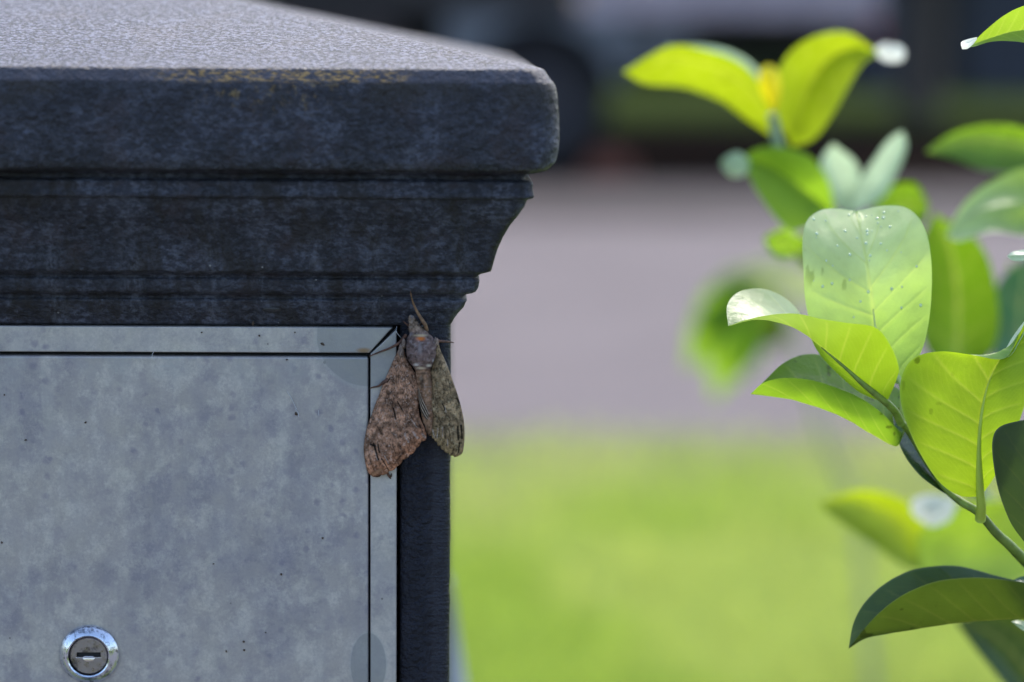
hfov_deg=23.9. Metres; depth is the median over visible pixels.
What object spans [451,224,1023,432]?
driveway
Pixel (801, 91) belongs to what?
shrub
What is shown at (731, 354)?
shrub
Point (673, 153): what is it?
mulch bed
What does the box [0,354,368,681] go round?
letterbox door
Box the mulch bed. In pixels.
[528,124,1023,183]
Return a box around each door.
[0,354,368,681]
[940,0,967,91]
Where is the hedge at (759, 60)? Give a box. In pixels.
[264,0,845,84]
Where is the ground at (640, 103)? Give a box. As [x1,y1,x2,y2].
[465,51,1023,433]
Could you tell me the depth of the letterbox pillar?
0.78 m
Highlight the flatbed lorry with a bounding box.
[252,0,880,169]
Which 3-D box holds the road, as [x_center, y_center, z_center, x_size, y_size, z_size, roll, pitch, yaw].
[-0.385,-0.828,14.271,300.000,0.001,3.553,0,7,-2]
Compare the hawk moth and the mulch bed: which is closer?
the hawk moth
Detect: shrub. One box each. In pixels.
[623,31,1023,681]
[685,256,875,681]
[727,6,1023,647]
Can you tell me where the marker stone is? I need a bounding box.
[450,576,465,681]
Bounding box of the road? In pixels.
[511,182,983,225]
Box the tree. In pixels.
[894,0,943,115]
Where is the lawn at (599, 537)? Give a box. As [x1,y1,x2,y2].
[450,433,994,681]
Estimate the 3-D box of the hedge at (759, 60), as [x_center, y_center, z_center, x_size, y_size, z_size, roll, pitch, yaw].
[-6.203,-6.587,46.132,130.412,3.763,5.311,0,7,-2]
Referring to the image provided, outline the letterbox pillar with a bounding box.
[0,0,559,681]
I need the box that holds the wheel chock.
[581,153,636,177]
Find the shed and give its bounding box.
[846,0,1023,93]
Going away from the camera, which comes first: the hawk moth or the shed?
the hawk moth
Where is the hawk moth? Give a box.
[364,291,464,478]

